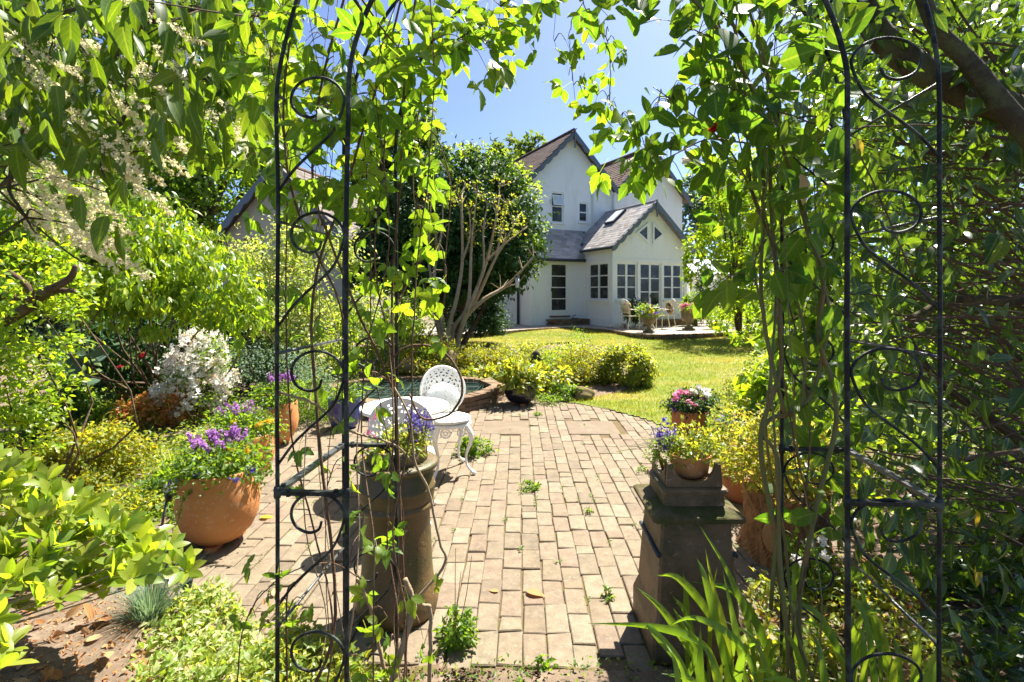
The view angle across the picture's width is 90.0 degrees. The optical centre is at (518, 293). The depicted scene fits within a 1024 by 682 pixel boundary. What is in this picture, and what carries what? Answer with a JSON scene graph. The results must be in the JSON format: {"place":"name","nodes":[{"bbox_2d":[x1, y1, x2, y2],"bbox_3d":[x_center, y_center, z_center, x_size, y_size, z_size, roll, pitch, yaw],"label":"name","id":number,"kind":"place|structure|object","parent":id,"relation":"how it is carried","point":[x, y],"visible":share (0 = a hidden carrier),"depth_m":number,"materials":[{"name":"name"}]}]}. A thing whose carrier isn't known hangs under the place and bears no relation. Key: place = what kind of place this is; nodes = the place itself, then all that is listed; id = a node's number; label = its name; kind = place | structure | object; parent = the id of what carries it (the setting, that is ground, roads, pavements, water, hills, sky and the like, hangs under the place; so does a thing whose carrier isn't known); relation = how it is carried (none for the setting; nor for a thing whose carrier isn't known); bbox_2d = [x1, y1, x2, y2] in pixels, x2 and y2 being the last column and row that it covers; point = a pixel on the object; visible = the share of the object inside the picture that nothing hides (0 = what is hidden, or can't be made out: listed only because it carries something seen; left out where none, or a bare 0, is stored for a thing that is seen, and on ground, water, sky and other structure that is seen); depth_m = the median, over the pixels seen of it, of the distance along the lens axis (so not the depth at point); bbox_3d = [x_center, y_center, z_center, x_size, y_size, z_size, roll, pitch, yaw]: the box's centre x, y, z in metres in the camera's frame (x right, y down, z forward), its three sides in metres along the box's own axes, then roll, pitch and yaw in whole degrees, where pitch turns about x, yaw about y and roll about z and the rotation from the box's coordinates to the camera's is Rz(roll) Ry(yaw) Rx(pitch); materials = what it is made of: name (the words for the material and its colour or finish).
{"place":"outdoors","nodes":[
{"label":"outdoors","id":0,"kind":"place"},
{"bbox_2d":[0,303,966,368],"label":"ground","id":1,"kind":"structure","parent":0,"point":[127,343],"depth_m":15.46,"materials":[{"name":"brown soil"}]},
{"bbox_2d":[0,0,308,319],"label":"tree","id":2,"kind":"object","parent":1,"relation":"on","point":[67,4],"visible":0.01,"depth_m":23.55,"materials":[{"name":"green plant"}]},
{"bbox_2d":[29,65,301,265],"bbox_3d":[-12.907,-3.405,18.802,9.362,9.814,7.520,0,0,0],"label":"tree","id":3,"kind":"object","parent":1,"relation":"on","point":[200,192],"visible":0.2,"depth_m":17.78,"materials":[{"name":"green plant"}]},
{"bbox_2d":[0,273,466,340],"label":"boundary hedge","id":4,"kind":"object","parent":1,"relation":"on","point":[41,329],"visible":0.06,"depth_m":15.26,"materials":[{"name":"green plant"}]},
{"bbox_2d":[205,162,433,347],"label":"cottage","id":5,"kind":"structure","parent":1,"relation":"on","point":[248,201],"depth_m":13.06,"materials":[{"name":"white paint"}]},
{"bbox_2d":[349,101,452,189],"bbox_3d":[-6.135,-4.255,25.861,5.712,11.114,4.050,0,0,0],"label":"tree","id":6,"kind":"object","parent":1,"relation":"on","point":[388,163],"visible":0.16,"depth_m":25.24,"materials":[{"name":"green plant"}]},
{"bbox_2d":[322,375,504,412],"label":"garden pond","id":7,"kind":"structure","parent":1,"relation":"on","point":[483,393],"depth_m":7.71,"materials":[{"name":"brick"}]},
{"bbox_2d":[340,133,559,350],"bbox_3d":[-1.689,-1.128,12.717,5.351,5.771,5.065,0,0,0],"label":"dome tree","id":8,"kind":"object","parent":1,"relation":"on","point":[506,266],"visible":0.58,"depth_m":11.55,"materials":[{"name":"green plant"}]},
{"bbox_2d":[424,173,533,353],"bbox_3d":[-0.821,-0.463,10.280,2.262,4.014,1.120,0,0,0],"label":"pruned shrub","id":9,"kind":"object","parent":1,"relation":"on","point":[472,305],"visible":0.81,"depth_m":10.26,"materials":[{"name":"green plant"}]},
{"bbox_2d":[478,129,547,162],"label":"tree","id":10,"kind":"object","parent":1,"relation":"on","point":[521,148],"visible":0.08,"depth_m":41.05,"materials":[{"name":"green plant"}]},
{"bbox_2d":[458,128,696,325],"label":"house","id":11,"kind":"structure","parent":1,"relation":"on","point":[608,254],"depth_m":19.35,"materials":[{"name":"white paint"}]},
{"bbox_2d":[550,192,565,224],"bbox_3d":[1.552,-3.380,20.246,0.655,1.280,0.244,0,0,-26],"label":"window","id":12,"kind":"structure","parent":11,"relation":"in","point":[558,201],"depth_m":20.28,"materials":[{"name":"white glass"}]},
{"bbox_2d":[551,263,566,315],"bbox_3d":[1.517,-0.160,19.230,0.740,1.960,0.140,0,0,-26],"label":"garden door","id":13,"kind":"structure","parent":11,"relation":"in","point":[558,270],"depth_m":19.26,"materials":[{"name":"white glass"}]},
{"bbox_2d":[586,262,608,301],"bbox_3d":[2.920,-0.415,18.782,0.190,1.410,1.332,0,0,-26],"label":"window","id":14,"kind":"structure","parent":11,"relation":"in","point":[598,272],"depth_m":18.81,"materials":[{"name":"white glass"}]},
{"bbox_2d":[615,262,638,301],"bbox_3d":[3.866,-0.405,18.267,1.009,1.390,0.190,0,0,-26],"label":"window","id":15,"kind":"structure","parent":11,"relation":"in","point":[626,273],"depth_m":18.30,"materials":[{"name":"white glass"}]},
{"bbox_2d":[640,263,659,317],"bbox_3d":[4.817,-0.005,18.759,0.968,2.190,0.140,0,0,-26],"label":"french door","id":16,"kind":"structure","parent":11,"relation":"in","point":[649,273],"depth_m":18.78,"materials":[{"name":"white glass"}]},
{"bbox_2d":[663,264,681,300],"bbox_3d":[5.783,-0.405,19.202,1.009,1.390,0.190,0,0,-26],"label":"window","id":17,"kind":"structure","parent":11,"relation":"in","point":[672,282],"depth_m":19.24,"materials":[{"name":"white glass"}]},
{"bbox_2d":[273,0,944,681],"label":"garden arch","id":18,"kind":"structure","parent":1,"relation":"on","point":[849,502],"depth_m":1.58,"materials":[{"name":"black metal"}]},
{"bbox_2d":[680,150,775,256],"bbox_3d":[15.515,-4.618,37.715,8.308,11.854,6.045,0,0,-22],"label":"tree","id":19,"kind":"object","parent":1,"relation":"on","point":[697,203],"visible":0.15,"depth_m":37.52,"materials":[{"name":"green plant"}]},
{"bbox_2d":[686,154,890,286],"bbox_3d":[16.812,-4.500,32.789,13.794,11.625,9.147,0,0,0],"label":"tree","id":20,"kind":"object","parent":1,"relation":"on","point":[771,259],"visible":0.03,"depth_m":32.11,"materials":[{"name":"green plant"}]},
{"bbox_2d":[748,0,1023,624],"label":"evergreen hedge","id":21,"kind":"object","parent":1,"relation":"on","point":[973,68],"visible":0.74,"depth_m":2.43,"materials":[{"name":"green plant"}]},
{"bbox_2d":[751,0,1023,389],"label":"laurel bank","id":22,"kind":"structure","parent":1,"relation":"on","point":[872,65],"depth_m":9.92,"materials":[{"name":"green plant"}]},
{"bbox_2d":[143,399,843,673],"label":"brick patio","id":23,"kind":"structure","parent":0,"point":[516,620],"depth_m":3.25,"materials":[{"name":"brick"}]},
{"bbox_2d":[174,458,260,553],"bbox_3d":[-1.930,1.363,3.300,0.486,0.475,0.486,0,0,0],"label":"terracotta pot","id":24,"kind":"object","parent":23,"relation":"on","point":[213,520],"visible":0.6,"depth_m":3.11,"materials":[{"name":"ceramic"}]},
{"bbox_2d":[147,422,288,532],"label":"potted plant","id":25,"kind":"object","parent":24,"relation":"in","point":[228,460],"visible":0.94,"depth_m":3.21,"materials":[{"name":"green plant"}]},
{"bbox_2d":[211,427,274,471],"bbox_3d":[-2.360,1.400,4.400,0.490,0.400,0.490,0,0,0],"label":"terracotta pot","id":26,"kind":"object","parent":23,"relation":"on","point":[263,443],"visible":0.15,"depth_m":4.32,"materials":[{"name":"ceramic"}]},
{"bbox_2d":[190,399,289,448],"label":"potted plant","id":27,"kind":"object","parent":26,"relation":"in","point":[240,417],"visible":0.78,"depth_m":4.34,"materials":[{"name":"green plant"}]},
{"bbox_2d":[256,399,298,444],"bbox_3d":[-2.560,1.375,5.450,0.410,0.450,0.410,0,0,0],"label":"terracotta pot","id":28,"kind":"object","parent":23,"relation":"on","point":[294,415],"visible":0.31,"depth_m":5.34,"materials":[{"name":"ceramic"}]},
{"bbox_2d":[233,370,308,415],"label":"potted plant","id":29,"kind":"object","parent":28,"relation":"in","point":[263,396],"visible":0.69,"depth_m":5.34,"materials":[{"name":"green plant"}]},
{"bbox_2d":[328,394,360,429],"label":"blue pot","id":30,"kind":"object","parent":23,"relation":"on","point":[337,414],"visible":0.46,"depth_m":5.98,"materials":[{"name":"ceramic"}]},
{"bbox_2d":[355,439,437,631],"bbox_3d":[-0.615,1.185,2.600,0.412,0.830,0.412,0,0,0],"label":"chimney pot","id":31,"kind":"object","parent":23,"relation":"on","point":[418,561],"visible":0.69,"depth_m":2.46,"materials":[{"name":"brown ceramic"}]},
{"bbox_2d":[357,404,434,462],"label":"potted plant","id":32,"kind":"object","parent":31,"relation":"in","point":[419,440],"visible":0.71,"depth_m":2.58,"materials":[{"name":"green plant"}]},
{"bbox_2d":[368,397,436,524],"bbox_3d":[-0.806,1.142,3.631,0.444,0.916,0.514,0,0,-4],"label":"garden chair","id":33,"kind":"object","parent":23,"relation":"on","point":[385,404],"visible":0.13,"depth_m":3.41,"materials":[{"name":"white metal"}]},
{"bbox_2d":[359,397,448,437],"bbox_3d":[-0.950,1.269,4.280,0.736,0.668,0.736,0,0,0],"label":"garden table","id":34,"kind":"object","parent":23,"relation":"on","point":[435,406],"visible":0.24,"depth_m":4.29,"materials":[{"name":"white metal"}]},
{"bbox_2d":[420,365,475,478],"bbox_3d":[-0.648,1.142,4.666,0.444,0.916,0.514,0,0,-22],"label":"garden chair","id":35,"kind":"object","parent":23,"relation":"on","point":[424,390],"visible":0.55,"depth_m":4.77,"materials":[{"name":"white metal"}]},
{"bbox_2d":[433,411,470,424],"bbox_3d":[-0.630,1.118,4.602,0.398,0.056,0.398,0,0,0],"label":"seat cushion","id":36,"kind":"object","parent":35,"relation":"on","point":[454,418],"visible":0.69,"depth_m":4.49,"materials":[{"name":"white fabric"}]},
{"bbox_2d":[426,383,459,412],"bbox_3d":[-0.698,0.980,4.751,0.332,0.294,0.164,0,0,-22],"label":"back cushion","id":37,"kind":"object","parent":36,"relation":"on","point":[449,393],"visible":0.56,"depth_m":4.72,"materials":[{"name":"white fabric"}]},
{"bbox_2d":[432,548,481,656],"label":"weed","id":38,"kind":"object","parent":23,"relation":"on","point":[458,635],"visible":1,"depth_m":2.31,"materials":[{"name":"green plant"}]},
{"bbox_2d":[451,433,498,457],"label":"weed","id":39,"kind":"object","parent":23,"relation":"on","point":[473,449],"visible":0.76,"depth_m":5.06,"materials":[{"name":"green plant"}]},
{"bbox_2d":[504,383,536,405],"bbox_3d":[0.030,1.450,7.420,0.470,0.300,0.470,0,0,0],"label":"glazed bowl","id":40,"kind":"object","parent":23,"relation":"on","point":[513,397],"visible":0.67,"depth_m":7.24,"materials":[{"name":"ceramic"}]},
{"bbox_2d":[493,353,547,398],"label":"potted plant","id":41,"kind":"object","parent":40,"relation":"in","point":[509,371],"visible":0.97,"depth_m":7.30,"materials":[{"name":"green plant"}]},
{"bbox_2d":[633,447,745,664],"bbox_3d":[0.785,1.181,2.410,0.406,0.838,0.406,0,0,0],"label":"square chimney pot","id":42,"kind":"object","parent":23,"relation":"on","point":[678,510],"visible":0.84,"depth_m":2.25,"materials":[{"name":"grey stone"}]},
{"bbox_2d":[616,415,727,473],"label":"potted plant","id":43,"kind":"object","parent":42,"relation":"on","point":[674,442],"visible":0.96,"depth_m":2.36,"materials":[{"name":"green plant"}]},
{"bbox_2d":[667,447,711,479],"bbox_3d":[0.805,0.804,2.410,0.200,0.119,0.200,0,0,0],"label":"flowerpot","id":44,"kind":"object","parent":42,"relation":"in","point":[696,470],"visible":0.52,"depth_m":2.34,"materials":[{"name":"ceramic"}]},
{"bbox_2d":[671,405,710,442],"bbox_3d":[1.890,1.435,5.620,0.410,0.330,0.410,0,0,0],"label":"terracotta pot","id":45,"kind":"object","parent":23,"relation":"on","point":[677,420],"visible":0.42,"depth_m":5.45,"materials":[{"name":"ceramic"}]},
{"bbox_2d":[659,384,725,419],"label":"potted plant","id":46,"kind":"object","parent":45,"relation":"in","point":[694,402],"visible":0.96,"depth_m":5.52,"materials":[{"name":"pink plant"}]},
{"bbox_2d":[721,464,759,504],"bbox_3d":[1.750,1.480,3.980,0.340,0.240,0.340,0,0,0],"label":"terracotta pot","id":47,"kind":"object","parent":23,"relation":"on","point":[735,494],"visible":0.16,"depth_m":3.88,"materials":[{"name":"ceramic"}]},
{"bbox_2d":[698,392,802,483],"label":"potted plant","id":48,"kind":"object","parent":47,"relation":"in","point":[725,455],"visible":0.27,"depth_m":3.92,"materials":[{"name":"yellow plant"}]},
{"bbox_2d":[735,474,833,577],"bbox_3d":[1.674,1.410,3.159,0.587,0.420,0.582,0,0,0],"label":"terracotta pot","id":49,"kind":"object","parent":23,"relation":"on","point":[753,538],"visible":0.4,"depth_m":3.06,"materials":[{"name":"orange ceramic"}]},
{"bbox_2d":[704,398,894,508],"bbox_3d":[1.677,0.943,3.152,0.980,0.627,0.970,0,0,-25],"label":"potted plant","id":50,"kind":"object","parent":49,"relation":"on","point":[751,426],"visible":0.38,"depth_m":3.12,"materials":[{"name":"green plant"}]},
{"bbox_2d":[0,340,1023,681],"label":"flower bed soil","id":51,"kind":"structure","parent":0,"point":[54,656],"depth_m":2.42,"materials":[{"name":"brown soil"}]},
{"bbox_2d":[0,377,125,447],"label":"border plant","id":52,"kind":"object","parent":51,"relation":"on","point":[81,403],"visible":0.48,"depth_m":5.58,"materials":[{"name":"green plant"}]},
{"bbox_2d":[0,228,137,482],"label":"privet","id":53,"kind":"object","parent":51,"relation":"on","point":[31,299],"visible":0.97,"depth_m":3.71,"materials":[{"name":"green plant"}]},
{"bbox_2d":[43,333,116,389],"bbox_3d":[-5.627,1.021,6.583,0.704,1.202,3.411,0,0,-40],"label":"acanthus","id":54,"kind":"object","parent":51,"relation":"on","point":[97,356],"visible":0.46,"depth_m":5.69,"materials":[{"name":"green plant"}]},
{"bbox_2d":[13,412,178,499],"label":"border plant","id":55,"kind":"object","parent":51,"relation":"on","point":[117,458],"visible":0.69,"depth_m":4.19,"materials":[{"name":"green plant"}]},
{"bbox_2d":[0,603,196,681],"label":"fallen leaves","id":56,"kind":"object","parent":51,"relation":"on","point":[52,672],"visible":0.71,"depth_m":2.32,"materials":[{"name":"brown plant"}]},
{"bbox_2d":[0,443,205,669],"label":"laurel","id":57,"kind":"object","parent":51,"relation":"on","point":[137,542],"visible":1,"depth_m":2.16,"materials":[{"name":"green plant"}]},
{"bbox_2d":[0,592,244,681],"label":"bark chips","id":58,"kind":"object","parent":51,"relation":"on","point":[95,660],"visible":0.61,"depth_m":2.27,"materials":[{"name":"brown wood"}]},
{"bbox_2d":[2,412,246,562],"bbox_3d":[-3.813,1.492,5.142,5.477,0.266,2.201,0,0,43],"label":"bed foliage","id":59,"kind":"object","parent":51,"relation":"on","point":[158,514],"visible":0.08,"depth_m":4.54,"materials":[{"name":"green plant"}]},
{"bbox_2d":[91,481,176,523],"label":"border plant","id":60,"kind":"object","parent":51,"relation":"on","point":[158,499],"visible":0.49,"depth_m":3.67,"materials":[{"name":"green plant"}]},
{"bbox_2d":[0,155,279,413],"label":"weeping shrub","id":61,"kind":"object","parent":51,"relation":"on","point":[178,284],"visible":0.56,"depth_m":5.57,"materials":[{"name":"green plant"}]},
{"bbox_2d":[12,307,289,399],"bbox_3d":[-4.988,0.781,7.461,3.077,1.653,2.267,0,0,-22],"label":"rhododendron","id":62,"kind":"object","parent":51,"relation":"on","point":[102,336],"visible":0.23,"depth_m":6.78,"materials":[{"name":"green plant"}]},
{"bbox_2d":[46,394,255,470],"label":"bed foliage","id":63,"kind":"object","parent":51,"relation":"on","point":[183,420],"visible":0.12,"depth_m":5.87,"materials":[{"name":"green plant"}]},
{"bbox_2d":[0,0,305,281],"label":"overhanging tree","id":64,"kind":"object","parent":51,"relation":"on","point":[63,109],"visible":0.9,"depth_m":2.43,"materials":[{"name":"green plant"}]},
{"bbox_2d":[93,551,212,628],"bbox_3d":[-1.792,1.457,2.538,0.551,0.285,0.548,0,0,0],"label":"fescue","id":65,"kind":"object","parent":51,"relation":"on","point":[150,604],"visible":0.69,"depth_m":2.48,"materials":[{"name":"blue plant"}]},
{"bbox_2d":[102,390,208,433],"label":"orange azalea","id":66,"kind":"object","parent":51,"relation":"on","point":[145,412],"visible":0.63,"depth_m":6.00,"materials":[{"name":"brown plant"}]},
{"bbox_2d":[133,457,181,500],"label":"border plant","id":67,"kind":"object","parent":51,"relation":"on","point":[161,473],"visible":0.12,"depth_m":3.82,"materials":[{"name":"green plant"}]},
{"bbox_2d":[142,326,241,421],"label":"white azalea","id":68,"kind":"object","parent":51,"relation":"on","point":[198,367],"visible":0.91,"depth_m":6.22,"materials":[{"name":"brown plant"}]},
{"bbox_2d":[126,574,302,681],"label":"ground cover","id":69,"kind":"object","parent":51,"relation":"on","point":[171,663],"visible":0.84,"depth_m":2.26,"materials":[{"name":"green plant"}]},
{"bbox_2d":[149,282,307,390],"bbox_3d":[-4.844,0.713,8.524,2.810,1.904,2.671,0,0,-20],"label":"rhododendron","id":70,"kind":"object","parent":51,"relation":"on","point":[245,380],"visible":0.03,"depth_m":8.18,"materials":[{"name":"green plant"}]},
{"bbox_2d":[220,327,341,404],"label":"grey shrub","id":71,"kind":"object","parent":51,"relation":"on","point":[305,366],"visible":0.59,"depth_m":6.92,"materials":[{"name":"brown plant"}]},
{"bbox_2d":[218,209,388,386],"bbox_3d":[-3.616,0.011,8.311,3.301,3.191,2.532,0,0,32],"label":"shrub","id":72,"kind":"object","parent":51,"relation":"on","point":[299,313],"visible":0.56,"depth_m":8.11,"materials":[{"name":"green plant"}]},
{"bbox_2d":[289,373,330,426],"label":"needle bush","id":73,"kind":"object","parent":51,"relation":"on","point":[312,412],"visible":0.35,"depth_m":6.28,"materials":[{"name":"green plant"}]},
{"bbox_2d":[239,609,419,681],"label":"ground cover","id":74,"kind":"object","parent":51,"relation":"on","point":[312,644],"visible":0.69,"depth_m":2.07,"materials":[{"name":"green plant"}]},
{"bbox_2d":[318,257,450,379],"bbox_3d":[-2.698,0.440,9.536,2.510,2.231,2.659,0,0,-37],"label":"shrub","id":75,"kind":"object","parent":51,"relation":"on","point":[354,335],"visible":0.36,"depth_m":9.09,"materials":[{"name":"green plant"}]},
{"bbox_2d":[213,0,564,681],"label":"clematis","id":76,"kind":"object","parent":51,"relation":"on","point":[402,65],"visible":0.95,"depth_m":1.83,"materials":[{"name":"green plant"}]},
{"bbox_2d":[370,331,465,376],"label":"azalea","id":77,"kind":"object","parent":51,"relation":"on","point":[431,364],"visible":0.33,"depth_m":9.06,"materials":[{"name":"green plant"}]},
{"bbox_2d":[458,362,501,382],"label":"hosta","id":78,"kind":"object","parent":51,"relation":"on","point":[487,371],"visible":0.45,"depth_m":8.63,"materials":[{"name":"yellow plant"}]},
{"bbox_2d":[450,342,520,375],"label":"azalea","id":79,"kind":"object","parent":51,"relation":"on","point":[476,357],"visible":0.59,"depth_m":9.20,"materials":[{"name":"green plant"}]},
{"bbox_2d":[484,338,573,367],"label":"azalea","id":80,"kind":"object","parent":51,"relation":"on","point":[527,352],"visible":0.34,"depth_m":10.03,"materials":[{"name":"yellow plant"}]},
{"bbox_2d":[531,360,578,392],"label":"hosta","id":81,"kind":"object","parent":51,"relation":"on","point":[552,376],"visible":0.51,"depth_m":8.07,"materials":[{"name":"yellow plant"}]},
{"bbox_2d":[546,336,625,385],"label":"azalea","id":82,"kind":"object","parent":51,"relation":"on","point":[586,374],"visible":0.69,"depth_m":8.71,"materials":[{"name":"green plant"}]},
{"bbox_2d":[591,337,662,388],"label":"rounded bush","id":83,"kind":"object","parent":51,"relation":"on","point":[642,368],"visible":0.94,"depth_m":8.44,"materials":[{"name":"green plant"}]},
{"bbox_2d":[699,406,755,451],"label":"bedding plant","id":84,"kind":"object","parent":51,"relation":"on","point":[711,425],"visible":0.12,"depth_m":5.22,"materials":[{"name":"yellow plant"}]},
{"bbox_2d":[540,0,935,681],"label":"climbing shrub","id":85,"kind":"object","parent":51,"relation":"on","point":[730,98],"visible":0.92,"depth_m":1.85,"materials":[{"name":"green plant"}]},
{"bbox_2d":[543,0,666,204],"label":"clematis strand","id":86,"kind":"object","parent":85,"relation":"attached to","point":[639,185],"visible":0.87,"depth_m":1.94,"materials":[{"name":"green plant"}]},
{"bbox_2d":[589,525,957,681],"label":"iris","id":87,"kind":"object","parent":51,"relation":"on","point":[715,620],"visible":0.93,"depth_m":1.88,"materials":[{"name":"green plant"}]},
{"bbox_2d":[731,329,881,458],"bbox_3d":[2.720,1.056,4.995,1.304,1.430,1.450,0,0,0],"label":"broad leaved shrub","id":88,"kind":"object","parent":51,"relation":"on","point":[753,386],"visible":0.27,"depth_m":4.92,"materials":[{"name":"green plant"}]},
{"bbox_2d":[772,531,843,598],"bbox_3d":[1.547,1.442,2.734,0.372,0.359,0.374,0,0,0],"label":"white bedding","id":89,"kind":"object","parent":51,"relation":"on","point":[823,556],"visible":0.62,"depth_m":2.67,"materials":[{"name":"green plant"}]},
{"bbox_2d":[735,559,960,681],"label":"ground cover","id":90,"kind":"object","parent":51,"relation":"on","point":[867,584],"visible":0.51,"depth_m":2.33,"materials":[{"name":"green plant"}]},
{"bbox_2d":[717,410,1022,545],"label":"bed foliage","id":91,"kind":"object","parent":51,"relation":"on","point":[929,471],"visible":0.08,"depth_m":3.95,"materials":[{"name":"green plant"}]},
{"bbox_2d":[754,557,1016,681],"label":"fallen leaves","id":92,"kind":"object","parent":51,"relation":"on","point":[906,673],"visible":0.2,"depth_m":2.51,"materials":[{"name":"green plant"}]},
{"bbox_2d":[914,522,1023,681],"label":"bed foliage","id":93,"kind":"object","parent":51,"relation":"on","point":[992,651],"visible":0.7,"depth_m":2.27,"materials":[{"name":"green plant"}]},
{"bbox_2d":[8,0,1023,298],"label":"sky","id":94,"kind":"structure","parent":0,"point":[530,105],"materials":[{"name":"blue"}]},
{"bbox_2d":[211,665,837,681],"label":"bare earth","id":95,"kind":"structure","parent":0,"point":[425,668],"depth_m":2.16,"materials":[{"name":"brown soil"}]},
{"bbox_2d":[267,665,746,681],"bbox_3d":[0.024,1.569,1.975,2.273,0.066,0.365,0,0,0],"label":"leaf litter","id":96,"kind":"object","parent":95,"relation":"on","point":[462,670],"visible":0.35,"depth_m":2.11,"materials":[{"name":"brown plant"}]},
{"bbox_2d":[416,652,668,681],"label":"edge weeds","id":97,"kind":"object","parent":95,"relation":"on","point":[537,665],"visible":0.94,"depth_m":2.10,"materials":[{"name":"green plant"}]},
{"bbox_2d":[406,318,797,342],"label":"terrace","id":98,"kind":"structure","parent":0,"point":[680,333],"depth_m":16.21,"materials":[{"name":"stone"}]},
{"bbox_2d":[454,328,1023,449],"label":"lawn","id":99,"kind":"structure","parent":0,"point":[913,390],"depth_m":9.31,"materials":[{"name":"green plant"}]},
{"bbox_2d":[442,287,514,338],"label":"laurel hedge","id":100,"kind":"object","parent":99,"relation":"on","point":[491,317],"visible":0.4,"depth_m":13.15,"materials":[{"name":"green plant"}]},
{"bbox_2d":[675,134,809,334],"bbox_3d":[6.826,-1.695,15.160,3.795,5.940,3.821,0,0,43],"label":"young tree","id":101,"kind":"object","parent":99,"relation":"on","point":[739,255],"visible":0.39,"depth_m":15.12,"materials":[{"name":"green plant"}]},
{"bbox_2d":[723,350,767,420],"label":"variegated shrub","id":102,"kind":"object","parent":99,"relation":"on","point":[736,400],"visible":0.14,"depth_m":6.01,"materials":[{"name":"green plant"}]},
{"bbox_2d":[711,266,809,352],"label":"leafy shrub","id":103,"kind":"object","parent":99,"relation":"on","point":[733,334],"visible":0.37,"depth_m":7.17,"materials":[{"name":"green plant"}]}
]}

